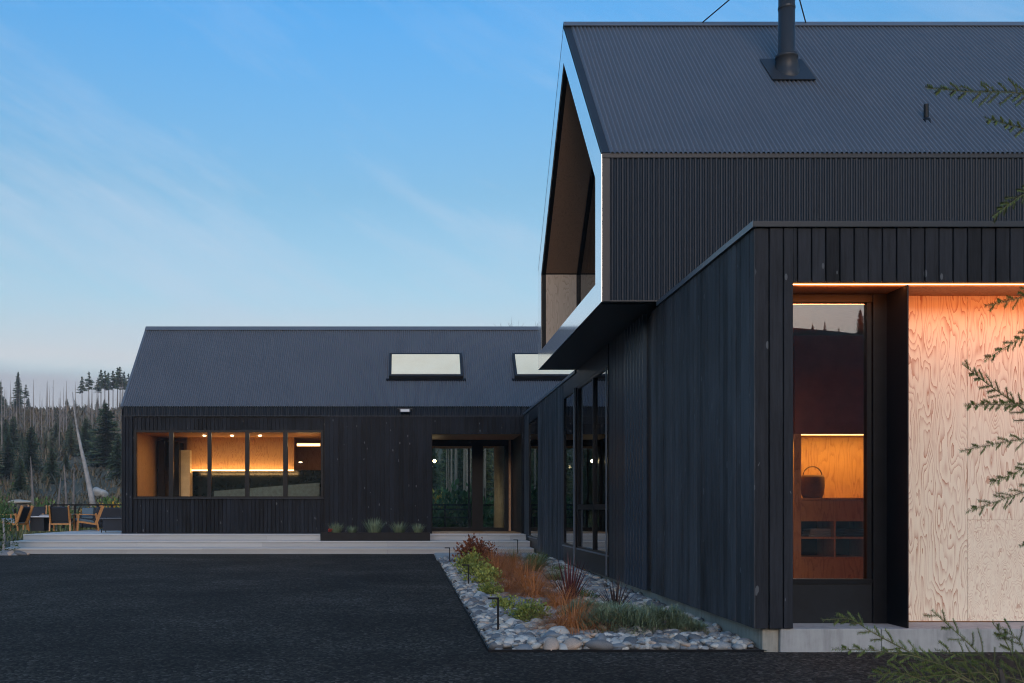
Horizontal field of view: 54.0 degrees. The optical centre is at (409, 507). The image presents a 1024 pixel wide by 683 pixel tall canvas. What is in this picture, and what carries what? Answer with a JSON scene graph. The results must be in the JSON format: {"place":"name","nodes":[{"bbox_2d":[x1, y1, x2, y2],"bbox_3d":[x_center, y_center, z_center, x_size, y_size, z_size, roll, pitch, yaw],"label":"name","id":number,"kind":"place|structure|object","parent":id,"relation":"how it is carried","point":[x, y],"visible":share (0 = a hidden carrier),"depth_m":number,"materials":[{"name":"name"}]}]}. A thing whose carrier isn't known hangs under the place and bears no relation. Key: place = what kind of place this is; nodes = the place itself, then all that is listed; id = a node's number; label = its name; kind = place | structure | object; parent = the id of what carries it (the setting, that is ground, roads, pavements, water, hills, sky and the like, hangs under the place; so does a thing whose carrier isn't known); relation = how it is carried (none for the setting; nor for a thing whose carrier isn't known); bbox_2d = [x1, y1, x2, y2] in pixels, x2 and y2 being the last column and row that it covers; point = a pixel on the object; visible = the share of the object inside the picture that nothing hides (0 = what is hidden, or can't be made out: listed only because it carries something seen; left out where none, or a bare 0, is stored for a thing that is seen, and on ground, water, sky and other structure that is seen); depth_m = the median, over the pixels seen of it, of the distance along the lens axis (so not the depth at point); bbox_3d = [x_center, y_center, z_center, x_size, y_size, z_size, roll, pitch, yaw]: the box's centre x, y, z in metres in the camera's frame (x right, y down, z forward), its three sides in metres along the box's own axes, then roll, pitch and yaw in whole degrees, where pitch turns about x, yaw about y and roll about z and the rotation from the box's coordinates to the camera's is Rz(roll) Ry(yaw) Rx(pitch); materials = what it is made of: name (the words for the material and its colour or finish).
{"place":"outdoors","nodes":[
{"label":"outdoors","id":0,"kind":"place"},
{"bbox_2d":[0,506,458,540],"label":"meadow grass","id":1,"kind":"structure","parent":0,"point":[25,530],"depth_m":44.04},
{"bbox_2d":[0,414,493,547],"bbox_3d":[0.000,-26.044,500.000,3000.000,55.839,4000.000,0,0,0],"label":"ground","id":2,"kind":"structure","parent":0,"point":[77,486],"depth_m":119.15,"materials":[{"name":"plant"}]},
{"bbox_2d":[0,481,20,552],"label":"evergreen shrub","id":3,"kind":"object","parent":2,"relation":"on","point":[5,522],"visible":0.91,"depth_m":27.25,"materials":[{"name":"green plant"}]},
{"bbox_2d":[0,433,22,479],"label":"spruce tree","id":4,"kind":"object","parent":2,"relation":"on","point":[8,456],"visible":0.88,"depth_m":124.83,"materials":[{"name":"green plant"}]},
{"bbox_2d":[1,499,21,530],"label":"meadow shrub","id":5,"kind":"object","parent":2,"relation":"on","point":[7,508],"visible":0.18,"depth_m":49.78,"materials":[{"name":"green plant"}]},
{"bbox_2d":[2,415,21,452],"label":"conifer tree","id":6,"kind":"object","parent":2,"relation":"on","point":[13,431],"visible":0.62,"depth_m":160.62,"materials":[{"name":"green plant"}]},
{"bbox_2d":[10,372,25,409],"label":"fir tree","id":7,"kind":"object","parent":2,"relation":"on","point":[18,397],"visible":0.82,"depth_m":289.77,"materials":[{"name":"green plant"}]},
{"bbox_2d":[7,457,30,493],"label":"spruce tree","id":8,"kind":"object","parent":2,"relation":"on","point":[20,482],"visible":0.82,"depth_m":104.86,"materials":[{"name":"green plant"}]},
{"bbox_2d":[14,427,44,475],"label":"spruce tree","id":9,"kind":"object","parent":2,"relation":"on","point":[31,447],"visible":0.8,"depth_m":129.82,"materials":[{"name":"green plant"}]},
{"bbox_2d":[30,457,34,506],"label":"dead tree","id":10,"kind":"object","parent":2,"relation":"on","point":[32,493],"visible":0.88,"depth_m":57.88,"materials":[{"name":"grey wood"}]},
{"bbox_2d":[22,496,66,531],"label":"meadow shrub","id":11,"kind":"object","parent":2,"relation":"on","point":[47,503],"visible":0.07,"depth_m":49.70,"materials":[{"name":"green plant"}]},
{"bbox_2d":[45,428,56,455],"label":"conifer tree","id":12,"kind":"object","parent":2,"relation":"on","point":[52,439],"visible":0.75,"depth_m":154.51,"materials":[{"name":"green plant"}]},
{"bbox_2d":[41,447,62,483],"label":"spruce tree","id":13,"kind":"object","parent":2,"relation":"on","point":[52,465],"visible":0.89,"depth_m":119.87,"materials":[{"name":"green plant"}]},
{"bbox_2d":[62,420,78,455],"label":"conifer tree","id":14,"kind":"object","parent":2,"relation":"on","point":[71,450],"visible":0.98,"depth_m":155.42,"materials":[{"name":"green plant"}]},
{"bbox_2d":[72,392,95,506],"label":"leaning trunk","id":15,"kind":"object","parent":2,"relation":"on","point":[89,487],"visible":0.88,"depth_m":59.91,"materials":[{"name":"grey plant"}]},
{"bbox_2d":[75,418,92,453],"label":"conifer tree","id":16,"kind":"object","parent":2,"relation":"on","point":[85,446],"visible":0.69,"depth_m":156.53,"materials":[{"name":"green plant"}]},
{"bbox_2d":[84,372,94,406],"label":"pine tree","id":17,"kind":"object","parent":2,"relation":"on","point":[89,383],"visible":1,"depth_m":301.85,"materials":[{"name":"green plant"}]},
{"bbox_2d":[76,403,120,467],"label":"spruce tree","id":18,"kind":"object","parent":2,"relation":"on","point":[103,443],"visible":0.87,"depth_m":139.66,"materials":[{"name":"green plant"}]},
{"bbox_2d":[93,487,108,497],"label":"boulder","id":19,"kind":"object","parent":2,"relation":"on","point":[98,492],"visible":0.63,"depth_m":61.80,"materials":[{"name":"stone"}]},
{"bbox_2d":[101,371,110,403],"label":"pine tree","id":20,"kind":"object","parent":2,"relation":"on","point":[103,384],"visible":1,"depth_m":297.93,"materials":[{"name":"green plant"}]},
{"bbox_2d":[104,433,120,479],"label":"spruce tree","id":21,"kind":"object","parent":2,"relation":"on","point":[116,462],"visible":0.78,"depth_m":124.73,"materials":[{"name":"green plant"}]},
{"bbox_2d":[114,366,124,406],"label":"pine tree","id":22,"kind":"object","parent":2,"relation":"on","point":[118,373],"visible":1,"depth_m":299.83,"materials":[{"name":"green plant"}]},
{"bbox_2d":[0,402,493,515],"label":"undergrowth","id":23,"kind":"object","parent":2,"relation":"on","point":[80,412],"visible":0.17,"depth_m":145.75,"materials":[{"name":"plant"}]},
{"bbox_2d":[0,529,533,553],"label":"deck","id":24,"kind":"structure","parent":2,"relation":"on","point":[95,541],"depth_m":28.48,"materials":[{"name":"concrete"}]},
{"bbox_2d":[0,505,33,531],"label":"lounge chair","id":25,"kind":"object","parent":24,"relation":"on","point":[22,515],"visible":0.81,"depth_m":33.53,"materials":[{"name":"brown wood"}]},
{"bbox_2d":[23,505,47,529],"bbox_3d":[-13.425,0.343,35.688,0.735,0.882,0.914,0,0,-10],"label":"lounge chair","id":26,"kind":"object","parent":24,"relation":"on","point":[37,511],"visible":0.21,"depth_m":35.89,"materials":[{"name":"fabric"}]},
{"bbox_2d":[29,516,56,530],"bbox_3d":[-12.607,0.530,34.200,1.000,0.500,0.700,0,0,0],"label":"table","id":27,"kind":"object","parent":24,"relation":"on","point":[39,523],"visible":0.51,"depth_m":33.95,"materials":[{"name":"metal"}]},
{"bbox_2d":[48,505,74,530],"bbox_3d":[-11.802,0.343,33.711,0.735,0.882,0.914,0,0,-8],"label":"lounge chair","id":28,"kind":"object","parent":24,"relation":"on","point":[59,515],"visible":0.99,"depth_m":33.47,"materials":[{"name":"fabric"}]},
{"bbox_2d":[75,505,103,530],"bbox_3d":[-11.012,0.343,34.234,0.914,0.882,0.735,0,0,-22],"label":"lounge chair","id":29,"kind":"object","parent":24,"relation":"on","point":[97,515],"visible":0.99,"depth_m":33.99,"materials":[{"name":"brown wood"}]},
{"bbox_2d":[82,508,93,518],"bbox_3d":[-11.029,0.180,34.081,0.400,0.360,0.165,0,0,0],"label":"scatter cushion","id":30,"kind":"object","parent":29,"relation":"on","point":[87,510],"visible":1,"depth_m":34.04,"materials":[{"name":"blue fabric"}]},
{"bbox_2d":[80,507,120,527],"bbox_3d":[-10.908,0.340,36.000,1.820,0.720,0.840,0,0,0],"label":"outdoor sofa","id":31,"kind":"object","parent":24,"relation":"on","point":[111,512],"visible":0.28,"depth_m":36.20,"materials":[{"name":"fabric"}]},
{"bbox_2d":[100,518,120,532],"bbox_3d":[-9.425,0.550,31.700,0.760,0.460,0.500,0,0,0],"label":"side table","id":32,"kind":"object","parent":24,"relation":"on","point":[111,524],"visible":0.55,"depth_m":31.50,"materials":[{"name":"fabric"}]},
{"bbox_2d":[14,504,493,527],"bbox_3d":[-3.135,0.315,38.400,24.270,0.930,0.080,0,0,0],"label":"deck railing","id":33,"kind":"object","parent":24,"relation":"on","point":[112,505],"visible":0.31,"depth_m":38.37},
{"bbox_2d":[120,326,573,533],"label":"long gabled house","id":34,"kind":"structure","parent":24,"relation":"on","point":[340,395],"depth_m":30.58,"materials":[{"name":"wood"}]},
{"bbox_2d":[158,441,168,495],"bbox_3d":[-8.395,-0.754,33.950,0.237,3.028,0.700,0,0,0],"label":"tall dark cupboard","id":35,"kind":"object","parent":34,"relation":"on","point":[163,468],"visible":0.45,"depth_m":33.60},
{"bbox_2d":[174,442,183,495],"bbox_3d":[-7.820,-0.720,33.550,0.233,2.961,0.700,0,0,0],"label":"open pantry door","id":36,"kind":"structure","parent":34,"relation":"on","point":[178,447],"depth_m":33.20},
{"bbox_2d":[181,450,192,495],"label":"plywood pier","id":37,"kind":"structure","parent":34,"relation":"on","point":[186,475],"depth_m":33.50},
{"bbox_2d":[133,430,323,498],"bbox_3d":[-5.521,-1.329,30.335,5.798,2.090,0.170,0,0,0],"label":"ribbon window","id":38,"kind":"structure","parent":34,"relation":"in","point":[171,432],"depth_m":30.30,"materials":[{"name":"black glass"}]},
{"bbox_2d":[187,437,295,470],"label":"kitchen wall","id":39,"kind":"structure","parent":34,"relation":"attached to","point":[228,453],"depth_m":33.80,"materials":[{"name":"brown wood"}]},
{"bbox_2d":[193,470,320,495],"bbox_3d":[-5.254,-0.274,33.925,4.633,2.067,1.050,0,0,0],"label":"kitchen counter","id":40,"kind":"object","parent":34,"relation":"on","point":[270,483],"visible":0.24,"depth_m":34.40,"materials":[{"name":"black"}]},
{"bbox_2d":[432,448,493,527],"bbox_3d":[1.310,-0.685,35.970,4.620,2.930,0.100,0,0,0],"label":"rear window","id":41,"kind":"structure","parent":34,"relation":"in","point":[468,448],"depth_m":35.92,"materials":[{"name":"black metal"}]},
{"bbox_2d":[432,440,512,530],"bbox_3d":[2.031,-0.737,32.918,2.724,3.028,0.165,0,0,0],"label":"door frame","id":42,"kind":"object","parent":34,"relation":"in","point":[477,445],"depth_m":32.90,"materials":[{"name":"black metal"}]},
{"bbox_2d":[320,532,429,540],"bbox_3d":[-1.003,0.828,28.950,3.170,0.235,0.440,0,0,0],"label":"planter box","id":43,"kind":"object","parent":24,"relation":"on","point":[366,536],"visible":0.99,"depth_m":28.73,"materials":[{"name":"wood"}]},
{"bbox_2d":[328,523,343,532],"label":"planter plant","id":44,"kind":"object","parent":43,"relation":"on","point":[336,528],"visible":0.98,"depth_m":28.87,"materials":[{"name":"green plant"}]},
{"bbox_2d":[361,517,385,532],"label":"planter plant","id":45,"kind":"object","parent":43,"relation":"on","point":[373,526],"visible":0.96,"depth_m":28.81,"materials":[{"name":"green plant"}]},
{"bbox_2d":[387,522,407,532],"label":"planter plant","id":46,"kind":"object","parent":43,"relation":"on","point":[399,529],"visible":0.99,"depth_m":28.82,"materials":[{"name":"green plant"}]},
{"bbox_2d":[432,449,444,496],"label":"conifer tree","id":47,"kind":"object","parent":2,"relation":"on","point":[435,480],"visible":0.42,"depth_m":80.01,"materials":[{"name":"green plant"}]},
{"bbox_2d":[439,449,453,492],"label":"conifer tree","id":48,"kind":"object","parent":2,"relation":"on","point":[443,483],"visible":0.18,"depth_m":95.29,"materials":[{"name":"green plant"}]},
{"bbox_2d":[432,493,462,526],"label":"meadow shrub","id":49,"kind":"object","parent":2,"relation":"on","point":[435,514],"visible":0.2,"depth_m":41.47,"materials":[{"name":"green plant"}]},
{"bbox_2d":[437,449,457,492],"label":"conifer tree","id":50,"kind":"object","parent":2,"relation":"on","point":[441,464],"visible":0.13,"depth_m":95.55,"materials":[{"name":"green plant"}]},
{"bbox_2d":[454,449,459,502],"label":"dead tree","id":51,"kind":"object","parent":2,"relation":"on","point":[455,464],"visible":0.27,"depth_m":48.02,"materials":[{"name":"grey wood"}]},
{"bbox_2d":[449,449,471,498],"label":"conifer tree","id":52,"kind":"object","parent":2,"relation":"on","point":[460,469],"visible":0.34,"depth_m":73.20,"materials":[{"name":"green plant"}]},
{"bbox_2d":[460,449,465,490],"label":"dead tree","id":53,"kind":"object","parent":2,"relation":"on","point":[464,469],"visible":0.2,"depth_m":55.79,"materials":[{"name":"grey wood"}]},
{"bbox_2d":[433,478,493,526],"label":"meadow shrub","id":54,"kind":"object","parent":2,"relation":"on","point":[463,500],"visible":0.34,"depth_m":41.97,"materials":[{"name":"green plant"}]},
{"bbox_2d":[471,449,493,500],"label":"conifer tree","id":55,"kind":"object","parent":2,"relation":"on","point":[488,474],"visible":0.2,"depth_m":62.52,"materials":[{"name":"green plant"}]},
{"bbox_2d":[434,553,539,559],"bbox_3d":[2.080,1.343,25.940,2.840,0.215,3.080,0,0,0],"label":"concrete pad","id":56,"kind":"object","parent":2,"relation":"on","point":[438,555],"visible":0.14,"depth_m":26.64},
{"bbox_2d":[486,449,493,497],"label":"conifer tree","id":57,"kind":"object","parent":2,"relation":"on","point":[492,463],"visible":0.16,"depth_m":92.55,"materials":[{"name":"green plant"}]},
{"bbox_2d":[436,557,763,651],"bbox_3d":[2.108,1.363,18.258,2.904,0.244,16.484,0,0,0],"label":"bed edging","id":58,"kind":"object","parent":2,"relation":"on","point":[481,637],"visible":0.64,"depth_m":10.02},
{"bbox_2d":[523,221,1023,651],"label":"flat roofed wing","id":59,"kind":"structure","parent":2,"relation":"on","point":[658,453],"depth_m":10.60,"materials":[{"name":"wood"}]},
{"bbox_2d":[528,416,537,538],"bbox_3d":[3.487,-0.830,28.005,0.105,3.360,2.110,0,0,0],"label":"window","id":60,"kind":"structure","parent":59,"relation":"in","point":[533,424],"depth_m":28.17,"materials":[{"name":"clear glass"}]},
{"bbox_2d":[562,388,576,548],"bbox_3d":[3.487,-0.830,21.650,0.105,3.360,1.660,0,0,0],"label":"window","id":61,"kind":"structure","parent":59,"relation":"in","point":[567,399],"depth_m":21.82,"materials":[{"name":"black glass"}]},
{"bbox_2d":[576,364,608,556],"bbox_3d":[3.487,-0.830,19.000,0.105,3.360,3.200,0,0,0],"label":"window","id":62,"kind":"structure","parent":59,"relation":"in","point":[591,394],"depth_m":18.77,"materials":[{"name":"black glass"}]},
{"bbox_2d":[538,22,1023,369],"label":"raised gabled volume","id":63,"kind":"structure","parent":59,"relation":"on","point":[679,151],"depth_m":14.71,"materials":[{"name":"metal"}]},
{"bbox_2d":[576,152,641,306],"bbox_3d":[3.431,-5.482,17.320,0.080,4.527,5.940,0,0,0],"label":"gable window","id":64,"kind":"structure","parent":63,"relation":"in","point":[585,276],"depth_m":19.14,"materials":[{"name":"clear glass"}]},
{"bbox_2d":[759,0,815,81],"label":"chimney pipe","id":65,"kind":"object","parent":63,"relation":"attached to","point":[786,63],"visible":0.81,"depth_m":15.74,"materials":[{"name":"metal"}]},
{"bbox_2d":[923,104,930,122],"bbox_3d":[7.580,-5.771,14.620,0.170,0.310,0.166,0,0,0],"label":"vent pipe","id":66,"kind":"object","parent":63,"relation":"attached to","point":[926,112],"visible":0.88,"depth_m":14.59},
{"bbox_2d":[793,335,862,577],"bbox_3d":[5.488,-0.470,12.705,1.425,3.360,0.650,0,0,0],"label":"storage cabinet","id":67,"kind":"object","parent":59,"relation":"on","point":[828,406],"visible":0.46,"depth_m":12.40,"materials":[{"name":"orange"}]},
{"bbox_2d":[801,466,824,497],"bbox_3d":[5.094,-0.328,12.600,0.290,0.407,0.290,0,0,0],"label":"woven basket","id":68,"kind":"object","parent":67,"relation":"on","point":[812,486],"visible":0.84,"depth_m":12.49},
{"bbox_2d":[802,528,830,536],"bbox_3d":[5.151,0.310,12.600,0.300,0.102,0.240,0,0,0],"label":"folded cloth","id":69,"kind":"object","parent":67,"relation":"in","point":[816,532],"visible":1,"depth_m":12.48,"materials":[{"name":"grey fabric"}]},
{"bbox_2d":[836,528,862,536],"bbox_3d":[5.569,0.310,12.600,0.300,0.102,0.240,0,0,0],"label":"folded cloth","id":70,"kind":"object","parent":67,"relation":"in","point":[849,532],"visible":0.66,"depth_m":12.48,"materials":[{"name":"fabric"}]},
{"bbox_2d":[793,294,886,623],"bbox_3d":[4.422,-0.518,10.530,1.191,3.465,0.120,0,0,0],"label":"door","id":71,"kind":"structure","parent":59,"relation":"in","point":[814,599],"depth_m":10.49,"materials":[{"name":"black glass"}]},
{"bbox_2d":[494,446,503,527],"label":"log column","id":72,"kind":"structure","parent":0,"point":[498,486],"depth_m":34.15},
{"bbox_2d":[0,554,1023,682],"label":"driveway","id":73,"kind":"structure","parent":0,"point":[234,618],"depth_m":11.22,"materials":[{"name":"asphalt"}]},
{"bbox_2d":[820,609,1023,682],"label":"fir","id":74,"kind":"object","parent":73,"relation":"on","point":[1002,677],"visible":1,"depth_m":4.40,"materials":[{"name":"green plant"}]},
{"bbox_2d":[925,78,1023,547],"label":"fir sapling","id":75,"kind":"object","parent":73,"relation":"on","point":[1020,403],"visible":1,"depth_m":4.82,"materials":[{"name":"green plant"}]},
{"bbox_2d":[0,0,1023,409],"label":"sky","id":76,"kind":"structure","parent":0,"point":[163,162],"materials":[{"name":"blue"}]},
{"bbox_2d":[443,569,760,649],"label":"planting bed soil","id":77,"kind":"structure","parent":0,"point":[753,648],"depth_m":10.09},
{"bbox_2d":[450,546,483,567],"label":"leafy perennial","id":78,"kind":"object","parent":77,"relation":"on","point":[465,558],"visible":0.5,"depth_m":20.82,"materials":[{"name":"green plant"}]},
{"bbox_2d":[449,533,487,562],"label":"leafy shrub","id":79,"kind":"object","parent":77,"relation":"on","point":[468,546],"visible":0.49,"depth_m":22.38,"materials":[{"name":"red plant"}]},
{"bbox_2d":[455,556,491,575],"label":"leafy perennial","id":80,"kind":"object","parent":77,"relation":"on","point":[462,568],"visible":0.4,"depth_m":19.09,"materials":[{"name":"green plant"}]},
{"bbox_2d":[460,563,505,582],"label":"leafy perennial","id":81,"kind":"object","parent":77,"relation":"on","point":[482,574],"visible":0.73,"depth_m":17.21,"materials":[{"name":"green plant"}]},
{"bbox_2d":[477,537,498,558],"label":"leafy shrub","id":82,"kind":"object","parent":77,"relation":"on","point":[486,547],"visible":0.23,"depth_m":23.53,"materials":[{"name":"red plant"}]},
{"bbox_2d":[475,576,504,593],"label":"leafy perennial","id":83,"kind":"object","parent":77,"relation":"on","point":[488,588],"visible":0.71,"depth_m":15.22,"materials":[{"name":"green plant"}]},
{"bbox_2d":[471,542,526,569],"bbox_3d":[1.730,1.134,20.404,1.740,1.198,1.742,0,0,24],"label":"sedge clump","id":84,"kind":"object","parent":77,"relation":"on","point":[498,559],"visible":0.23,"depth_m":20.29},
{"bbox_2d":[469,550,528,579],"bbox_3d":[1.630,1.204,17.905,1.614,1.006,1.546,0,0,9],"label":"sedge clump","id":85,"kind":"object","parent":77,"relation":"on","point":[499,565],"visible":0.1,"depth_m":17.96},
{"bbox_2d":[489,592,519,608],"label":"leafy perennial","id":86,"kind":"object","parent":77,"relation":"on","point":[504,602],"visible":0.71,"depth_m":13.23,"materials":[{"name":"green plant"}]},
{"bbox_2d":[488,565,530,592],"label":"sedge clump","id":87,"kind":"object","parent":77,"relation":"on","point":[508,587],"visible":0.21,"depth_m":15.57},
{"bbox_2d":[487,546,540,575],"bbox_3d":[2.011,1.193,18.999,1.606,1.030,1.683,0,0,42],"label":"sedge clump","id":88,"kind":"object","parent":77,"relation":"on","point":[517,565],"visible":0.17,"depth_m":18.85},
{"bbox_2d":[486,547,562,589],"bbox_3d":[1.970,1.175,16.599,1.740,1.192,1.742,0,0,16],"label":"sedge clump","id":89,"kind":"object","parent":77,"relation":"on","point":[527,577],"visible":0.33,"depth_m":16.46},
{"bbox_2d":[503,598,553,621],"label":"leafy perennial","id":90,"kind":"object","parent":77,"relation":"on","point":[520,611],"visible":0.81,"depth_m":11.95,"materials":[{"name":"green plant"}]},
{"bbox_2d":[518,548,548,571],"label":"grass clump","id":91,"kind":"object","parent":77,"relation":"on","point":[537,562],"visible":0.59,"depth_m":19.68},
{"bbox_2d":[525,551,553,566],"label":"grass clump","id":92,"kind":"object","parent":77,"relation":"on","point":[541,561],"visible":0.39,"depth_m":21.28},
{"bbox_2d":[497,559,583,601],"bbox_3d":[1.839,1.238,14.930,1.623,0.986,1.695,0,0,-1],"label":"sedge clump","id":93,"kind":"object","parent":77,"relation":"on","point":[532,591],"visible":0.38,"depth_m":14.76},
{"bbox_2d":[543,637,558,650],"bbox_3d":[1.433,1.392,10.132,0.174,0.112,0.252,-13,14,10],"label":"river stone","id":94,"kind":"object","parent":77,"relation":"on","point":[551,643],"visible":0.99,"depth_m":10.07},
{"bbox_2d":[541,564,571,580],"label":"grass clump","id":95,"kind":"object","parent":77,"relation":"on","point":[555,575],"visible":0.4,"depth_m":17.53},
{"bbox_2d":[520,569,596,608],"bbox_3d":[2.030,1.249,13.387,1.346,0.921,1.344,0,0,-24],"label":"sedge clump","id":96,"kind":"object","parent":77,"relation":"on","point":[556,600],"visible":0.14,"depth_m":13.31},
{"bbox_2d":[513,584,623,634],"bbox_3d":[1.867,1.276,11.358,1.530,1.010,1.603,0,0,-13],"label":"sedge clump","id":97,"kind":"object","parent":77,"relation":"on","point":[570,622],"visible":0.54,"depth_m":11.17,"materials":[{"name":"plant"}]},
{"bbox_2d":[544,557,599,599],"bbox_3d":[2.258,0.997,14.197,0.855,0.757,0.806,0,0,-38],"label":"spiky plant","id":98,"kind":"object","parent":77,"relation":"on","point":[569,582],"visible":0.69,"depth_m":14.12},
{"bbox_2d":[563,638,581,649],"bbox_3d":[1.617,1.410,10.168,0.301,0.135,0.214,-23,12,21],"label":"river stone","id":99,"kind":"object","parent":77,"relation":"on","point":[572,643],"visible":0.66,"depth_m":10.08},
{"bbox_2d":[557,595,617,616],"bbox_3d":[2.252,1.235,12.357,0.988,0.304,0.995,0,0,37],"label":"feathery mound","id":100,"kind":"object","parent":77,"relation":"on","point":[597,602],"visible":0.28,"depth_m":12.36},
{"bbox_2d":[438,555,753,649],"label":"river stones","id":101,"kind":"object","parent":77,"relation":"on","point":[459,584],"visible":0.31,"depth_m":11.42,"materials":[{"name":"stone"}]},
{"bbox_2d":[584,640,612,649],"bbox_3d":[1.931,1.406,10.159,0.299,0.132,0.206,9,-16,2],"label":"river stone","id":102,"kind":"object","parent":77,"relation":"on","point":[600,644],"visible":0.87,"depth_m":10.08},
{"bbox_2d":[596,575,641,605],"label":"spiky plant","id":103,"kind":"object","parent":77,"relation":"on","point":[613,599],"visible":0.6,"depth_m":13.20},
{"bbox_2d":[575,598,665,634],"bbox_3d":[2.353,1.206,11.242,1.163,0.381,1.170,0,0,-3],"label":"feathery mound","id":104,"kind":"object","parent":77,"relation":"on","point":[624,613],"visible":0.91,"depth_m":11.04,"materials":[{"name":"plant"}]},
{"bbox_2d":[606,601,700,630],"bbox_3d":[2.815,1.210,11.505,1.110,0.370,1.130,0,0,17],"label":"feathery mound","id":105,"kind":"object","parent":77,"relation":"on","point":[671,616],"visible":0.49,"depth_m":11.31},
{"bbox_2d":[663,615,715,634],"bbox_3d":[3.119,1.300,11.146,0.654,0.206,0.643,0,0,-9],"label":"feathery mound","id":106,"kind":"object","parent":77,"relation":"on","point":[695,624],"visible":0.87,"depth_m":11.05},
{"bbox_2d":[714,641,728,649],"bbox_3d":[3.152,1.411,10.127,0.139,0.105,0.203,16,-16,-38],"label":"river stone","id":107,"kind":"object","parent":77,"relation":"on","point":[723,646],"visible":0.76,"depth_m":10.06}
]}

